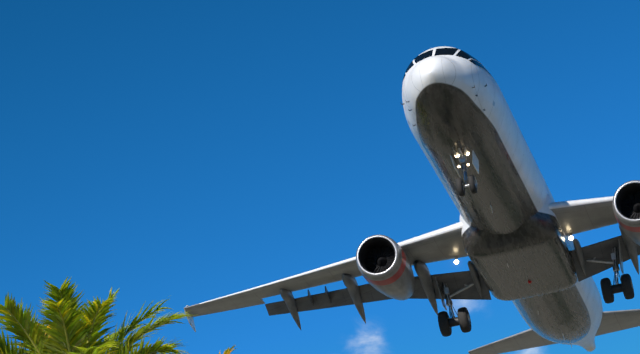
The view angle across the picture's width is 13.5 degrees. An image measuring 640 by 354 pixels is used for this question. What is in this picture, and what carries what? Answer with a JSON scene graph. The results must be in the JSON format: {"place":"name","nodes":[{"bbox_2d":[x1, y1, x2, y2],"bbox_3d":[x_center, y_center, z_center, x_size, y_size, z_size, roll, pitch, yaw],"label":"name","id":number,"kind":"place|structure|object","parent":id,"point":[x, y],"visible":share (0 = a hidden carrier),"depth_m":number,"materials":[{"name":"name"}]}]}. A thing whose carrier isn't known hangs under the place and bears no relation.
{"place":"outdoors","nodes":[
{"label":"outdoors","id":0,"kind":"place"},
{"bbox_2d":[0,277,197,353],"bbox_3d":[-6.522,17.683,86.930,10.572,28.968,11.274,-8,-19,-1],"label":"palm","id":1,"kind":"object","parent":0,"point":[67,330],"visible":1,"depth_m":89.28,"materials":[{"name":"green plant"}]},
{"bbox_2d":[177,345,236,353],"bbox_3d":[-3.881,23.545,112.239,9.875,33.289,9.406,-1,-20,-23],"label":"palm","id":2,"kind":"object","parent":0,"point":[228,351],"visible":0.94,"depth_m":116.22,"materials":[{"name":"yellow"}]},
{"bbox_2d":[0,0,639,353],"label":"sky","id":3,"kind":"structure","parent":0,"point":[193,152],"materials":[{"name":"blue"}]},
{"bbox_2d":[184,46,639,353],"bbox_3d":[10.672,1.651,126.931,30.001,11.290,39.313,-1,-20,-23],"label":"airplane","id":4,"kind":"object","parent":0,"point":[513,231],"visible":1,"depth_m":119.44,"materials":[{"name":"paint"}]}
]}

